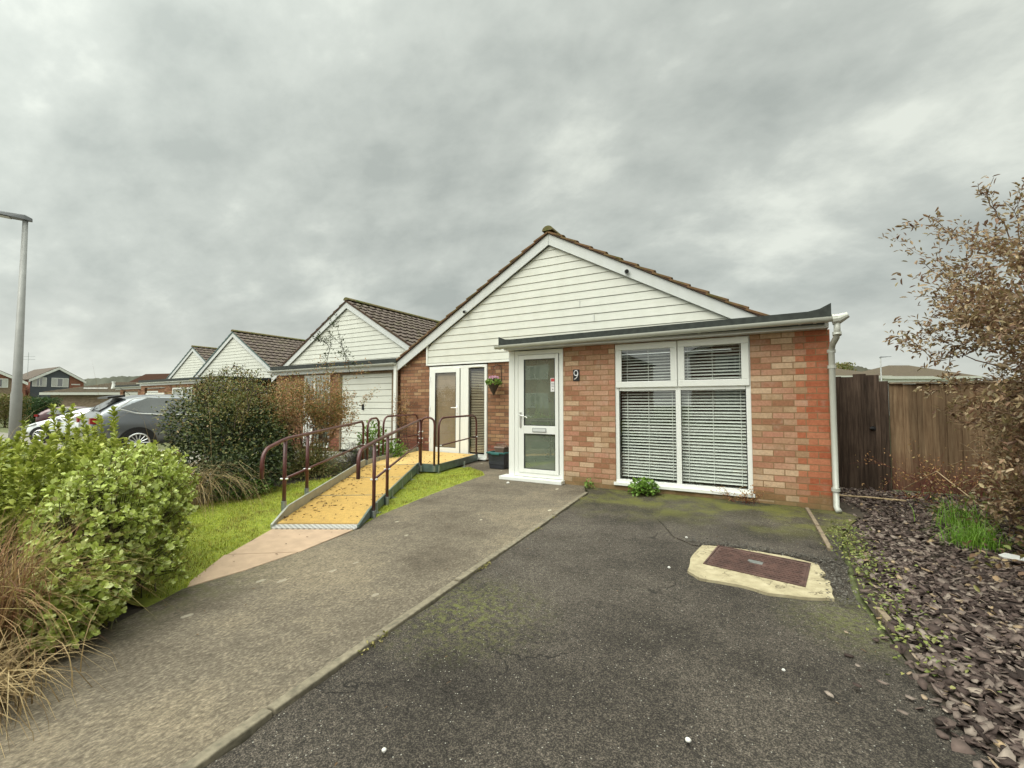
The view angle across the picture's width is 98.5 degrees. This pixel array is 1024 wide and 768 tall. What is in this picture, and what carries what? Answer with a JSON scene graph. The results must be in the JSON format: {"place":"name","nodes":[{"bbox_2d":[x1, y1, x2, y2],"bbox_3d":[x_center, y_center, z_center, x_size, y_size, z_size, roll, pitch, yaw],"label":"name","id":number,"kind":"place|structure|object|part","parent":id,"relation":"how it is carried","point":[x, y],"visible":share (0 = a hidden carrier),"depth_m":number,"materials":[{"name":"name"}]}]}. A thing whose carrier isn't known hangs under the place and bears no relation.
{"place":"outdoors","nodes":[
{"label":"outdoors","id":0,"kind":"place"},
{"bbox_2d":[0,363,210,571],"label":"ornamental grass","id":1,"kind":"object","parent":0,"point":[80,437],"depth_m":4.22,"materials":[{"name":"plant"}]},
{"bbox_2d":[83,376,139,390],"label":"hill","id":2,"kind":"structure","parent":0,"point":[93,381],"depth_m":419.87,"materials":[{"name":"green plant"}]},
{"bbox_2d":[0,432,353,480],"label":"road","id":3,"kind":"structure","parent":0,"point":[29,441],"depth_m":12.22,"materials":[{"name":"grey asphalt"}]},
{"bbox_2d":[0,211,32,448],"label":"street lamp","id":4,"kind":"object","parent":3,"relation":"on","point":[15,408],"visible":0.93,"depth_m":9.05,"materials":[{"name":"grey metal"}]},
{"bbox_2d":[76,388,257,453],"bbox_3d":[-9.327,1.057,12.908,2.158,1.812,4.675,-2,-3,38],"label":"parked car","id":5,"kind":"object","parent":3,"relation":"on","point":[136,406],"visible":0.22,"depth_m":11.30,"materials":[{"name":"grey paint"}]},
{"bbox_3d":[-10.509,0.517,11.408,1.360,0.320,0.460,-2,-3,38],"label":"rear window","id":6,"kind":"part","parent":5,"relation":"part of","materials":[{"name":"grey glass"}]},
{"bbox_3d":[-9.307,0.599,11.630,0.177,0.470,1.550,-2,-3,38],"label":"side window","id":7,"kind":"part","parent":5,"relation":"part of","materials":[{"name":"grey glass"}]},
{"bbox_2d":[0,460,584,767],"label":"concrete path","id":8,"kind":"structure","parent":0,"point":[179,692],"depth_m":2.30,"materials":[{"name":"grey concrete"}]},
{"bbox_2d":[486,450,508,468],"bbox_3d":[-0.169,1.422,8.358,0.396,0.309,0.603,-1,-3,30],"label":"recycling box","id":9,"kind":"object","parent":8,"relation":"on","point":[498,460],"visible":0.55,"depth_m":8.13,"materials":[{"name":"grey plastic"}]},
{"bbox_2d":[494,444,508,452],"bbox_3d":[-0.170,1.305,8.342,0.258,0.378,0.316,-1,-3,30],"label":"food caddy","id":10,"kind":"object","parent":9,"relation":"in","point":[502,448],"visible":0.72,"depth_m":8.24,"materials":[{"name":"brown plastic"}]},
{"bbox_2d":[165,478,875,764],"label":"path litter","id":11,"kind":"object","parent":8,"relation":"on","point":[506,575],"visible":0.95,"depth_m":2.61,"materials":[{"name":"white plant"}]},
{"bbox_2d":[127,466,482,606],"bbox_3d":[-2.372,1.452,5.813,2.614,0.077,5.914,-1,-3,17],"label":"lawn grass","id":12,"kind":"structure","parent":0,"point":[294,486],"depth_m":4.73,"materials":[{"name":"green plant"}]},
{"bbox_2d":[0,419,1019,689],"bbox_3d":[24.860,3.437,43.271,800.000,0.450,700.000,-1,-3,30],"label":"ground","id":13,"kind":"structure","parent":0,"point":[854,587],"depth_m":3.28,"materials":[{"name":"green plant"}]},
{"bbox_2d":[0,371,27,416],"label":"two storey house","id":14,"kind":"structure","parent":13,"relation":"on","point":[5,382],"depth_m":52.40,"materials":[{"name":"red brick"}]},
{"bbox_2d":[0,378,7,387],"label":"window","id":15,"kind":"structure","parent":14,"relation":"in","point":[3,382],"depth_m":52.22,"materials":[{"name":"white paint"}]},
{"bbox_2d":[0,392,33,427],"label":"hedge","id":16,"kind":"object","parent":13,"relation":"on","point":[5,405],"visible":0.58,"depth_m":31.89,"materials":[{"name":"green plant"}]},
{"bbox_2d":[7,395,63,425],"bbox_3d":[-38.891,2.200,35.980,2.518,2.752,2.647,0,-3,0],"label":"hedge","id":17,"kind":"object","parent":13,"relation":"on","point":[38,405],"visible":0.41,"depth_m":35.55,"materials":[{"name":"green plant"}]},
{"bbox_2d":[23,352,85,397],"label":"two storey house","id":18,"kind":"structure","parent":13,"relation":"on","point":[48,379],"depth_m":59.77,"materials":[{"name":"red brick"}]},
{"bbox_2d":[32,377,46,386],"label":"window","id":19,"kind":"structure","parent":18,"relation":"in","point":[39,382],"depth_m":58.62,"materials":[{"name":"white paint"}]},
{"bbox_2d":[51,378,68,386],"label":"window","id":20,"kind":"structure","parent":18,"relation":"in","point":[55,382],"depth_m":60.20,"materials":[{"name":"white paint"}]},
{"bbox_2d":[26,408,90,442],"bbox_3d":[-19.002,1.837,19.953,4.144,1.544,2.119,1,-3,-14],"label":"parked car","id":21,"kind":"object","parent":13,"relation":"on","point":[33,429],"visible":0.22,"depth_m":18.90,"materials":[{"name":"white paint"}]},
{"bbox_3d":[-18.794,1.349,19.211,0.890,0.455,0.175,1,-3,-14],"label":"side window","id":22,"kind":"part","parent":21,"relation":"part of","materials":[{"name":"white glass"}]},
{"bbox_2d":[34,406,92,421],"bbox_3d":[-29.165,2.291,29.969,4.144,1.544,2.119,1,-3,-30],"label":"parked car","id":23,"kind":"object","parent":13,"relation":"on","point":[43,415],"visible":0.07,"depth_m":28.55,"materials":[{"name":"red paint"}]},
{"bbox_3d":[-29.655,1.766,28.796,1.000,0.419,0.175,1,-3,-30],"label":"side window","id":24,"kind":"part","parent":23,"relation":"part of","materials":[{"name":"grey glass"}]},
{"bbox_2d":[39,381,149,406],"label":"building","id":25,"kind":"structure","parent":13,"relation":"on","point":[87,398],"depth_m":40.01,"materials":[{"name":"brick"}]},
{"bbox_2d":[130,373,169,381],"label":"pale bungalow","id":26,"kind":"object","parent":13,"relation":"on","point":[152,376],"visible":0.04,"depth_m":62.17,"materials":[{"name":"tile"}]},
{"bbox_2d":[114,345,216,395],"bbox_3d":[-17.829,0.434,29.745,8.394,5.325,11.432,-1,-3,30],"label":"neighbour bungalow","id":27,"kind":"object","parent":13,"relation":"on","point":[192,361],"visible":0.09,"depth_m":26.91,"materials":[{"name":"white brick"}]},
{"bbox_2d":[0,462,350,679],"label":"flower bed","id":28,"kind":"object","parent":13,"relation":"on","point":[131,610],"depth_m":2.66,"materials":[{"name":"brown soil"}]},
{"bbox_2d":[0,439,49,569],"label":"yellow shrub","id":29,"kind":"object","parent":28,"relation":"on","point":[30,465],"visible":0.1,"depth_m":3.00,"materials":[{"name":"green plant"}]},
{"bbox_2d":[0,600,123,757],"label":"ornamental grass","id":30,"kind":"object","parent":28,"relation":"on","point":[8,686],"depth_m":1.79,"materials":[{"name":"plant"}]},
{"bbox_2d":[0,403,157,579],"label":"yellow shrub","id":31,"kind":"object","parent":28,"relation":"on","point":[52,461],"visible":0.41,"depth_m":3.31,"materials":[{"name":"green plant"}]},
{"bbox_2d":[0,494,171,681],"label":"ornamental grass","id":32,"kind":"object","parent":28,"relation":"on","point":[10,610],"depth_m":2.04,"materials":[{"name":"beige plant"}]},
{"bbox_2d":[12,439,201,655],"bbox_3d":[-2.519,0.887,2.849,0.786,0.992,1.905,1,-3,-29],"label":"green bush","id":33,"kind":"object","parent":28,"relation":"on","point":[147,497],"visible":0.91,"depth_m":2.47,"materials":[{"name":"green plant"}]},
{"bbox_2d":[151,362,299,502],"bbox_3d":[-4.637,0.620,7.328,2.108,1.941,4.838,2,-3,-30],"label":"dark shrub","id":34,"kind":"object","parent":28,"relation":"on","point":[260,435],"visible":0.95,"depth_m":6.36,"materials":[{"name":"green plant"}]},
{"bbox_2d":[197,470,274,500],"bbox_3d":[-3.614,1.303,5.826,0.869,0.368,0.885,-1,-3,30],"label":"herb plant","id":35,"kind":"object","parent":28,"relation":"on","point":[247,494],"visible":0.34,"depth_m":5.68,"materials":[{"name":"green plant"}]},
{"bbox_2d":[178,452,301,515],"bbox_3d":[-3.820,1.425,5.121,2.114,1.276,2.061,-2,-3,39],"label":"ornamental grass","id":36,"kind":"object","parent":28,"relation":"on","point":[202,500],"depth_m":5.13,"materials":[{"name":"plant"}]},
{"bbox_2d":[235,314,380,460],"bbox_3d":[-3.654,0.165,8.145,2.408,2.820,2.459,1,-3,-16],"label":"twiggy shrub","id":37,"kind":"object","parent":28,"relation":"on","point":[322,410],"visible":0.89,"depth_m":7.80,"materials":[{"name":"brown plant"}]},
{"bbox_2d":[269,440,351,480],"bbox_3d":[-3.457,1.254,7.505,1.450,0.614,1.403,-1,-3,30],"label":"herb plant","id":38,"kind":"object","parent":28,"relation":"on","point":[322,469],"visible":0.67,"depth_m":7.39,"materials":[{"name":"green plant"}]},
{"bbox_2d":[335,439,379,468],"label":"lavender clump","id":39,"kind":"object","parent":28,"relation":"on","point":[352,458],"visible":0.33,"depth_m":8.11,"materials":[{"name":"plant"}]},
{"bbox_2d":[352,420,390,462],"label":"herb plant","id":40,"kind":"object","parent":28,"relation":"on","point":[373,431],"visible":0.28,"depth_m":8.85,"materials":[{"name":"green plant"}]},
{"bbox_2d":[381,437,410,457],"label":"herb plant","id":41,"kind":"object","parent":28,"relation":"on","point":[397,451],"visible":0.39,"depth_m":8.94,"materials":[{"name":"green plant"}]},
{"bbox_2d":[390,385,415,452],"bbox_3d":[-2.534,0.808,10.199,0.726,1.711,1.244,0,-3,3],"label":"shrub","id":42,"kind":"object","parent":28,"relation":"on","point":[403,422],"visible":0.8,"depth_m":10.18,"materials":[{"name":"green plant"}]},
{"bbox_2d":[136,329,304,443],"bbox_3d":[-11.691,0.177,24.073,8.291,5.325,11.282,-1,-3,30],"label":"neighbour bungalow","id":43,"kind":"object","parent":13,"relation":"on","point":[253,351],"visible":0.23,"depth_m":21.03,"materials":[{"name":"white brick"}]},
{"bbox_2d":[146,393,163,394],"bbox_3d":[-16.728,1.501,20.641,1.900,2.170,0.025,-1,-3,30],"label":"garage door","id":44,"kind":"structure","parent":43,"relation":"in","point":[146,393],"depth_m":20.75,"materials":[{"name":"white metal"}]},
{"bbox_2d":[172,387,191,394],"bbox_3d":[-14.469,0.763,19.387,1.800,1.231,0.060,-1,-3,30],"label":"window","id":45,"kind":"structure","parent":43,"relation":"in","point":[174,392],"depth_m":19.58,"materials":[{"name":"white plastic"}]},
{"bbox_2d":[187,529,352,587],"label":"paving slabs","id":46,"kind":"structure","parent":13,"relation":"on","point":[264,548],"depth_m":3.63,"materials":[{"name":"beige concrete"}]},
{"bbox_2d":[267,297,439,452],"bbox_3d":[-3.686,-0.228,17.451,8.521,5.035,11.332,-1,-3,30],"label":"neighbour bungalow","id":47,"kind":"object","parent":13,"relation":"on","point":[381,339],"visible":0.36,"depth_m":13.47,"materials":[{"name":"white brick"}]},
{"bbox_2d":[303,374,329,447],"bbox_3d":[-5.388,0.744,12.218,1.120,1.980,0.060,-1,-3,30],"label":"side door","id":48,"kind":"structure","parent":47,"relation":"in","point":[315,376],"depth_m":12.27,"materials":[{"name":"white plastic"}]},
{"bbox_2d":[341,373,391,452],"bbox_3d":[-3.738,0.701,11.217,1.820,2.015,0.107,-1,-3,30],"label":"garage door","id":49,"kind":"structure","parent":47,"relation":"in","point":[379,407],"depth_m":11.23,"materials":[{"name":"white plastic"}]},
{"bbox_2d":[179,492,587,767],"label":"kerb strip","id":50,"kind":"object","parent":13,"relation":"on","point":[244,731],"visible":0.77,"depth_m":1.94,"materials":[{"name":"concrete"}]},
{"bbox_2d":[351,467,484,531],"bbox_3d":[-1.034,1.491,6.316,1.218,0.001,4.303,0,-3,-1],"label":"lawn strip","id":51,"kind":"object","parent":13,"relation":"on","point":[424,490],"visible":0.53,"depth_m":6.61,"materials":[{"name":"green plant"}]},
{"bbox_2d":[259,414,477,529],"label":"wheelchair ramp","id":52,"kind":"structure","parent":51,"relation":"on","point":[372,485],"depth_m":5.43,"materials":[{"name":"metal"}]},
{"bbox_2d":[283,455,463,520],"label":"leaf litter","id":53,"kind":"object","parent":52,"relation":"on","point":[344,488],"visible":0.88,"depth_m":5.51,"materials":[{"name":"brown plant"}]},
{"bbox_2d":[204,487,1001,767],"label":"asphalt drive","id":54,"kind":"structure","parent":13,"relation":"on","point":[654,661],"depth_m":1.95,"materials":[{"name":"grey asphalt"}]},
{"bbox_2d":[357,497,581,654],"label":"kerb weeds","id":55,"kind":"object","parent":54,"relation":"on","point":[373,642],"visible":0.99,"depth_m":2.27,"materials":[{"name":"green plant"}]},
{"bbox_2d":[584,478,594,487],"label":"herb plant","id":56,"kind":"object","parent":54,"relation":"on","point":[587,483],"visible":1,"depth_m":6.33,"materials":[{"name":"green plant"}]},
{"bbox_2d":[628,477,660,496],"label":"herb plant","id":57,"kind":"object","parent":54,"relation":"on","point":[638,489],"visible":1,"depth_m":5.82,"materials":[{"name":"green plant"}]},
{"bbox_2d":[658,494,824,563],"bbox_3d":[2.196,1.415,4.598,1.580,0.020,2.126,-1,-3,30],"label":"asphalt patch","id":58,"kind":"object","parent":54,"relation":"on","point":[756,524],"visible":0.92,"depth_m":4.39,"materials":[{"name":"grey asphalt"}]},
{"bbox_2d":[710,485,768,503],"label":"red twig plant","id":59,"kind":"object","parent":58,"relation":"on","point":[729,498],"visible":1,"depth_m":5.34,"materials":[{"name":"brown plant"}]},
{"bbox_2d":[687,545,834,600],"bbox_3d":[1.768,1.347,3.201,0.881,0.040,0.877,-1,-3,30],"label":"manhole cover","id":60,"kind":"object","parent":54,"relation":"on","point":[770,574],"visible":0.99,"depth_m":3.11,"materials":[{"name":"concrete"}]},
{"bbox_2d":[688,536,875,606],"bbox_3d":[1.845,1.330,3.251,1.162,0.038,0.983,-1,-3,30],"label":"loose grit","id":61,"kind":"object","parent":54,"relation":"on","point":[824,562],"visible":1,"depth_m":3.28,"materials":[{"name":"grey gravel"}]},
{"bbox_2d":[805,507,895,626],"bbox_3d":[2.697,1.377,3.736,0.083,0.047,2.977,-1,-3,26],"label":"edging board","id":62,"kind":"object","parent":54,"relation":"on","point":[883,613],"visible":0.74,"depth_m":3.80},
{"bbox_2d":[824,619,1023,765],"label":"stray chippings","id":63,"kind":"object","parent":54,"relation":"on","point":[894,622],"visible":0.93,"depth_m":1.86,"materials":[{"name":"stone"}]},
{"bbox_2d":[393,225,849,513],"bbox_3d":[2.639,-0.567,11.616,8.560,4.785,10.985,-1,-3,30],"label":"bungalow","id":64,"kind":"object","parent":13,"relation":"on","point":[546,314],"visible":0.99,"depth_m":6.70,"materials":[{"name":"orange brick"}]},
{"bbox_2d":[429,368,459,452],"bbox_3d":[-1.509,0.586,9.833,0.833,1.860,0.121,-1,-3,30],"label":"garden door","id":65,"kind":"structure","parent":64,"relation":"in","point":[446,401],"depth_m":9.87,"materials":[{"name":"white plastic"}]},
{"bbox_2d":[485,364,502,394],"bbox_3d":[-0.372,-0.090,9.015,0.368,0.645,0.347,0,-3,-2],"label":"hanging basket","id":66,"kind":"object","parent":64,"relation":"attached to","point":[494,386],"visible":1,"depth_m":8.94,"materials":[{"name":"green plant"}]},
{"bbox_2d":[518,353,559,474],"bbox_3d":[0.398,0.461,6.871,0.695,1.850,0.116,-1,-3,30],"label":"front door","id":67,"kind":"structure","parent":64,"relation":"in","point":[538,375],"depth_m":6.89,"materials":[{"name":"white plastic"}]},
{"bbox_2d":[573,369,579,380],"bbox_3d":[0.957,-0.132,6.594,0.100,0.170,0.024,-1,-3,30],"label":"house number sign","id":68,"kind":"object","parent":64,"relation":"attached to","point":[576,375],"visible":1,"depth_m":6.59,"materials":[{"name":"white plastic"}]},
{"bbox_2d":[614,335,754,497],"bbox_3d":[2.245,0.411,5.927,1.750,1.995,0.210,-1,-3,30],"label":"front window","id":69,"kind":"structure","parent":64,"relation":"in","point":[677,383],"depth_m":5.88,"materials":[{"name":"white plastic"}]},
{"bbox_2d":[835,362,855,370],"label":"tree","id":70,"kind":"object","parent":13,"relation":"on","point":[842,366],"visible":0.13,"depth_m":74.32,"materials":[{"name":"green plant"}]},
{"bbox_2d":[835,368,891,380],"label":"hipped house","id":71,"kind":"structure","parent":13,"relation":"on","point":[843,373],"depth_m":45.98,"materials":[{"name":"white paint"}]},
{"bbox_2d":[879,381,891,490],"bbox_3d":[5.215,0.730,6.171,0.093,1.540,0.080,-1,-3,30],"label":"fence post","id":72,"kind":"object","parent":13,"relation":"on","point":[884,418],"visible":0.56,"depth_m":6.14,"materials":[{"name":"brown wood"}]},
{"bbox_2d":[836,374,882,490],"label":"garden gate","id":73,"kind":"structure","parent":72,"relation":"attached to","point":[858,416],"depth_m":6.30,"materials":[{"name":"brown wood"}]},
{"bbox_2d":[879,356,891,380],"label":"street lamp","id":74,"kind":"object","parent":13,"relation":"on","point":[881,367],"visible":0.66,"depth_m":42.05,"materials":[{"name":"grey metal"}]},
{"bbox_2d":[862,365,981,395],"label":"hipped house","id":75,"kind":"structure","parent":13,"relation":"on","point":[903,373],"depth_m":48.86,"materials":[{"name":"white paint"}]},
{"bbox_2d":[839,486,1023,767],"bbox_3d":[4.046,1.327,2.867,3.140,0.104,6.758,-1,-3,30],"label":"slate chippings","id":76,"kind":"object","parent":13,"relation":"on","point":[981,728],"visible":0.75,"depth_m":2.54,"materials":[{"name":"grey stone"}]},
{"bbox_2d":[839,495,905,501],"bbox_3d":[4.447,1.412,5.490,0.703,0.032,0.070,-1,-3,30],"label":"fallen stick","id":77,"kind":"object","parent":76,"relation":"on","point":[873,497],"visible":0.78,"depth_m":5.45,"materials":[{"name":"brown wood"}]},
{"bbox_2d":[813,516,1001,692],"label":"edge weeds","id":78,"kind":"object","parent":76,"relation":"on","point":[901,626],"visible":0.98,"depth_m":2.89,"materials":[{"name":"green plant"}]},
{"bbox_2d":[851,439,1023,509],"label":"red bramble","id":79,"kind":"object","parent":76,"relation":"on","point":[936,483],"visible":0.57,"depth_m":5.44,"materials":[{"name":"brown plant"}]},
{"bbox_2d":[904,471,979,504],"bbox_3d":[5.032,1.186,5.197,0.029,0.310,1.175,0,-3,10],"label":"fallen stick","id":80,"kind":"object","parent":79,"relation":"on","point":[945,478],"visible":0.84,"depth_m":5.18,"materials":[{"name":"brown wood"}]},
{"bbox_2d":[910,484,989,530],"bbox_3d":[4.240,1.190,4.306,0.871,0.411,0.841,-1,-3,30],"label":"grass tuft","id":81,"kind":"object","parent":76,"relation":"on","point":[954,520],"visible":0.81,"depth_m":4.32,"materials":[{"name":"green plant"}]},
{"bbox_2d":[879,174,1023,520],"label":"autumn shrub","id":82,"kind":"object","parent":76,"relation":"on","point":[994,306],"visible":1,"depth_m":3.77,"materials":[{"name":"brown plant"}]},
{"bbox_2d":[894,461,1023,591],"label":"bramble","id":83,"kind":"object","parent":76,"relation":"on","point":[1018,519],"visible":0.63,"depth_m":4.07,"materials":[{"name":"brown plant"}]},
{"bbox_2d":[918,514,1023,553],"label":"grass tuft","id":84,"kind":"object","parent":76,"relation":"on","point":[974,535],"visible":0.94,"depth_m":3.72,"materials":[{"name":"green plant"}]},
{"bbox_2d":[999,553,1023,560],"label":"litter scrap","id":85,"kind":"object","parent":76,"relation":"on","point":[1008,555],"visible":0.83,"depth_m":3.29,"materials":[{"name":"white paper"}]},
{"bbox_2d":[888,380,1023,497],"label":"garden fence","id":86,"kind":"object","parent":13,"relation":"on","point":[911,415],"visible":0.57,"depth_m":5.91,"materials":[{"name":"brown wood"}]},
{"bbox_2d":[0,0,1023,382],"label":"sky","id":87,"kind":"structure","parent":0,"point":[187,173],"materials":[{"name":"grey"}]},
{"bbox_2d":[839,364,870,371],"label":"hill behind gate","id":88,"kind":"structure","parent":0,"point":[859,368],"depth_m":299.94,"materials":[{"name":"green plant"}]}
]}

